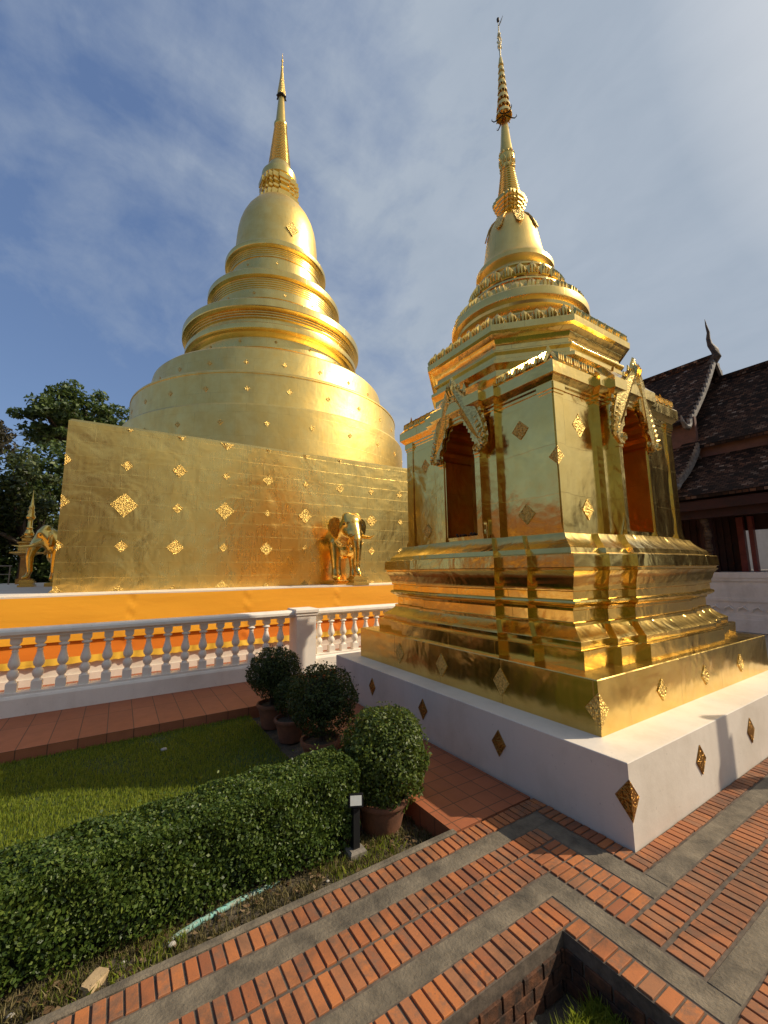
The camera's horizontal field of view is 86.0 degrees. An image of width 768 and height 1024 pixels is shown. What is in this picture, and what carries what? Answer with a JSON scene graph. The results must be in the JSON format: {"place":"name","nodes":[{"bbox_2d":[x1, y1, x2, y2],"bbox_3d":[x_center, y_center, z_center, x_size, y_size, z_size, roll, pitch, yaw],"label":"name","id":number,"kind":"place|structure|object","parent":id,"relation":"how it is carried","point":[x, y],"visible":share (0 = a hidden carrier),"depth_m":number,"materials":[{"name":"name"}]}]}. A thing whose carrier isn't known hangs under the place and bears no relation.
{"place":"outdoors","nodes":[
{"label":"outdoors","id":0,"kind":"place"},
{"bbox_2d":[0,714,293,867],"bbox_3d":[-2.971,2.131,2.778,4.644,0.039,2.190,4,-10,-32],"label":"lawn grass","id":1,"kind":"structure","parent":0,"point":[190,737],"depth_m":3.52,"materials":[{"name":"green plant"}]},
{"bbox_2d":[0,675,308,764],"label":"tile path","id":2,"kind":"structure","parent":0,"point":[38,734],"depth_m":4.60,"materials":[{"name":"ceramic"}]},
{"bbox_2d":[0,646,360,691],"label":"courtyard","id":3,"kind":"structure","parent":0,"point":[151,672],"depth_m":6.59,"materials":[{"name":"ceramic"}]},
{"bbox_2d":[0,582,392,689],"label":"terrace","id":4,"kind":"structure","parent":3,"relation":"on","point":[25,677],"depth_m":7.00,"materials":[{"name":"white paint"}]},
{"bbox_2d":[0,565,11,584],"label":"metal railing","id":5,"kind":"object","parent":4,"relation":"on","point":[9,566],"visible":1,"depth_m":13.77,"materials":[{"name":"metal"}]},
{"bbox_2d":[9,491,42,583],"bbox_3d":[-12.559,0.856,14.564,0.895,3.340,0.895,4,-10,-32],"label":"gilt spire shrine","id":6,"kind":"object","parent":4,"relation":"on","point":[27,537],"visible":0.71,"depth_m":14.37,"materials":[{"name":"gold metal"}]},
{"bbox_2d":[12,525,57,586],"bbox_3d":[-8.948,1.213,11.428,2.065,1.662,1.020,4,-10,-32],"label":"elephant statue","id":7,"kind":"object","parent":4,"relation":"on","point":[45,537],"visible":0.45,"depth_m":11.04,"materials":[{"name":"gold metal"}]},
{"bbox_2d":[0,615,383,663],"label":"orange cloth","id":8,"kind":"object","parent":4,"relation":"hanging from","point":[51,650],"visible":0.35,"depth_m":6.85,"materials":[{"name":"orange fabric"}]},
{"bbox_2d":[0,629,360,670],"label":"yellow ruffle","id":9,"kind":"object","parent":8,"relation":"attached to","point":[76,659],"visible":0.36,"depth_m":6.70,"materials":[{"name":"fabric"}]},
{"bbox_2d":[0,585,397,646],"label":"saffron cloth","id":10,"kind":"object","parent":4,"relation":"attached to","point":[28,612],"visible":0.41,"depth_m":6.99,"materials":[{"name":"orange fabric"}]},
{"bbox_2d":[48,54,408,592],"bbox_3d":[-4.186,-8.539,15.940,10.830,22.114,10.800,4,-10,-32],"label":"golden stupa","id":11,"kind":"object","parent":4,"relation":"on","point":[251,442],"visible":1,"depth_m":10.37,"materials":[{"name":"gold metal"}]},
{"bbox_2d":[324,512,374,584],"bbox_3d":[-0.960,0.887,9.857,1.020,1.662,2.065,4,-10,-32],"label":"elephant statue","id":12,"kind":"object","parent":4,"relation":"on","point":[345,535],"visible":0.9,"depth_m":9.49,"materials":[{"name":"gold metal"}]},
{"bbox_2d":[0,603,397,718],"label":"balustrade","id":13,"kind":"object","parent":3,"relation":"on","point":[36,697],"visible":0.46,"depth_m":5.54,"materials":[{"name":"paint"}]},
{"bbox_2d":[0,717,430,1023],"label":"planting bed","id":14,"kind":"object","parent":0,"point":[287,749],"visible":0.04,"depth_m":2.10,"materials":[{"name":"soil"}]},
{"bbox_2d":[79,967,108,997],"bbox_3d":[-1.229,1.994,1.745,0.062,0.041,0.091,-3,-8,13],"label":"stone","id":15,"kind":"object","parent":14,"relation":"on","point":[95,976],"visible":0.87,"depth_m":1.74,"materials":[{"name":"stone"}]},
{"bbox_2d":[168,941,175,947],"bbox_3d":[-0.995,2.029,1.933,0.036,0.020,0.028,4,-10,-32],"label":"pebble","id":16,"kind":"object","parent":14,"relation":"on","point":[170,943],"visible":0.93,"depth_m":1.93,"materials":[{"name":"beige stone"}]},
{"bbox_2d":[0,740,360,997],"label":"hedge","id":17,"kind":"object","parent":14,"relation":"on","point":[77,890],"visible":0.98,"depth_m":2.06,"materials":[{"name":"green plant"}]},
{"bbox_2d":[0,815,430,1023],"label":"leaf litter","id":18,"kind":"object","parent":14,"relation":"on","point":[46,1010],"visible":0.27,"depth_m":1.96,"materials":[{"name":"brown plant"}]},
{"bbox_2d":[0,814,432,1023],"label":"weeds","id":19,"kind":"object","parent":14,"relation":"on","point":[30,1009],"visible":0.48,"depth_m":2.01,"materials":[{"name":"green plant"}]},
{"bbox_2d":[158,882,277,948],"bbox_3d":[-0.826,2.068,2.135,0.620,0.048,0.044,6,-10,-40],"label":"water pipe","id":20,"kind":"object","parent":14,"relation":"on","point":[226,907],"visible":0.65,"depth_m":2.12,"materials":[{"name":"plastic"}]},
{"bbox_2d":[244,644,302,729],"bbox_3d":[-1.256,1.980,4.734,0.662,0.878,0.649,4,-10,-32],"label":"potted topiary","id":21,"kind":"object","parent":14,"relation":"on","point":[272,672],"visible":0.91,"depth_m":4.59,"materials":[{"name":"plant"}]},
{"bbox_2d":[273,675,304,743],"bbox_3d":[-0.968,2.061,4.370,0.434,0.610,0.471,4,-10,-32],"label":"potted topiary","id":22,"kind":"object","parent":14,"relation":"on","point":[288,731],"visible":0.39,"depth_m":4.23,"materials":[{"name":"ceramic"}]},
{"bbox_2d":[285,660,359,767],"bbox_3d":[-0.549,1.818,3.735,0.690,0.900,0.693,4,-10,-32],"label":"potted topiary","id":23,"kind":"object","parent":14,"relation":"on","point":[323,700],"visible":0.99,"depth_m":3.60,"materials":[{"name":"plant"}]},
{"bbox_2d":[343,792,366,862],"bbox_3d":[-0.179,1.938,2.554,0.110,0.363,0.102,4,-10,-32],"label":"garden floodlight","id":24,"kind":"object","parent":14,"relation":"on","point":[356,849],"visible":0.98,"depth_m":2.54,"materials":[{"name":"black plastic"}]},
{"bbox_2d":[338,701,431,839],"bbox_3d":[0.003,1.770,2.935,0.682,0.797,0.690,4,-10,-32],"label":"potted topiary","id":25,"kind":"object","parent":14,"relation":"on","point":[389,764],"visible":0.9,"depth_m":2.75,"materials":[{"name":"plant"}]},
{"bbox_2d":[0,0,767,555],"label":"sky","id":26,"kind":"structure","parent":0,"point":[136,136],"materials":[{"name":"blue"}]},
{"bbox_2d":[286,698,529,836],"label":"plinth path","id":27,"kind":"structure","parent":0,"point":[459,795],"depth_m":2.94,"materials":[{"name":"ceramic"}]},
{"bbox_2d":[51,757,767,1023],"bbox_3d":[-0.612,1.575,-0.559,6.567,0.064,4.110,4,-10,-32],"label":"brick paving","id":28,"kind":"structure","parent":0,"point":[522,872],"depth_m":1.79,"materials":[{"name":"orange brick"}]},
{"bbox_2d":[27,829,456,1023],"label":"concrete kerb","id":29,"kind":"structure","parent":28,"relation":"on","point":[95,997],"depth_m":1.81,"materials":[{"name":"grey concrete"}]},
{"bbox_2d":[114,776,767,1023],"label":"concrete bands","id":30,"kind":"object","parent":28,"relation":"on","point":[723,993],"visible":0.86,"depth_m":1.81,"materials":[{"name":"grey concrete"}]},
{"bbox_2d":[336,16,767,852],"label":"golden chapel stupa","id":31,"kind":"object","parent":28,"relation":"on","point":[556,632],"visible":1,"depth_m":3.96,"materials":[{"name":"gold metal"}]},
{"bbox_2d":[456,532,477,536],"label":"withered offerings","id":32,"kind":"object","parent":31,"relation":"on","point":[471,534],"visible":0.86,"depth_m":4.59},
{"bbox_2d":[532,992,586,1023],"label":"pit floor","id":33,"kind":"structure","parent":0,"point":[558,1005],"depth_m":1.73,"materials":[{"name":"grey concrete"}]},
{"bbox_2d":[468,947,656,1023],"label":"pit wall","id":34,"kind":"structure","parent":0,"point":[550,987],"depth_m":1.69,"materials":[{"name":"brick"}]},
{"bbox_2d":[550,982,631,1023],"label":"pit grass","id":35,"kind":"structure","parent":0,"point":[597,1012],"depth_m":1.62,"materials":[{"name":"green plant"}]},
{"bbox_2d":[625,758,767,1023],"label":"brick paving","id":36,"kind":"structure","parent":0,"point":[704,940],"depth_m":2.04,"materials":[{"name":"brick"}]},
{"bbox_2d":[736,631,767,655],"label":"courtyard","id":37,"kind":"structure","parent":0,"point":[766,637],"depth_m":9.56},
{"bbox_2d":[746,529,767,569],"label":"white outbuilding","id":38,"kind":"structure","parent":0,"point":[762,539],"depth_m":20.57,"materials":[{"name":"paint"}]},
{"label":"courtyard","id":39,"kind":"structure","parent":0,"visible":0},
{"bbox_2d":[643,319,767,633],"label":"temple hall","id":40,"kind":"structure","parent":39,"relation":"on","point":[719,434],"depth_m":11.30,"materials":[{"name":"tile"}]},
{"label":"far courtyard","id":41,"kind":"structure","parent":0,"visible":0},
{"bbox_2d":[0,500,13,555],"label":"tree","id":42,"kind":"object","parent":41,"relation":"on","point":[6,509],"visible":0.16,"depth_m":17.23,"materials":[{"name":"green plant"}]},
{"bbox_2d":[0,531,18,583],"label":"tree","id":43,"kind":"object","parent":41,"relation":"on","point":[3,578],"visible":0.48,"depth_m":17.06,"materials":[{"name":"green plant"}]},
{"bbox_2d":[0,419,27,473],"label":"tree","id":44,"kind":"object","parent":41,"relation":"on","point":[6,437],"visible":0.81,"depth_m":18.95,"materials":[{"name":"green plant"}]},
{"bbox_2d":[0,530,47,582],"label":"tree","id":45,"kind":"object","parent":41,"relation":"on","point":[14,559],"visible":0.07,"depth_m":17.32,"materials":[{"name":"green plant"}]},
{"bbox_2d":[0,447,62,578],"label":"tree","id":46,"kind":"object","parent":41,"relation":"on","point":[18,492],"visible":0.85,"depth_m":16.84,"materials":[{"name":"green plant"}]},
{"bbox_2d":[3,437,66,563],"bbox_3d":[-15.511,0.568,19.908,4.636,8.275,4.467,-1,-8,3],"label":"tree","id":47,"kind":"object","parent":41,"relation":"on","point":[55,466],"visible":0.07,"depth_m":19.27,"materials":[{"name":"green plant"}]},
{"bbox_2d":[13,526,57,582],"bbox_3d":[-14.111,2.490,18.616,4.692,4.074,3.169,4,-10,-32],"label":"tree","id":48,"kind":"object","parent":41,"relation":"on","point":[45,564],"visible":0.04,"depth_m":17.68,"materials":[{"name":"green plant"}]},
{"bbox_2d":[5,379,129,448],"bbox_3d":[-16.471,-1.026,21.795,5.905,11.965,5.093,4,-10,-32],"label":"tree","id":49,"kind":"object","parent":41,"relation":"on","point":[57,410],"visible":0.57,"depth_m":21.07,"materials":[{"name":"green plant"}]}
]}

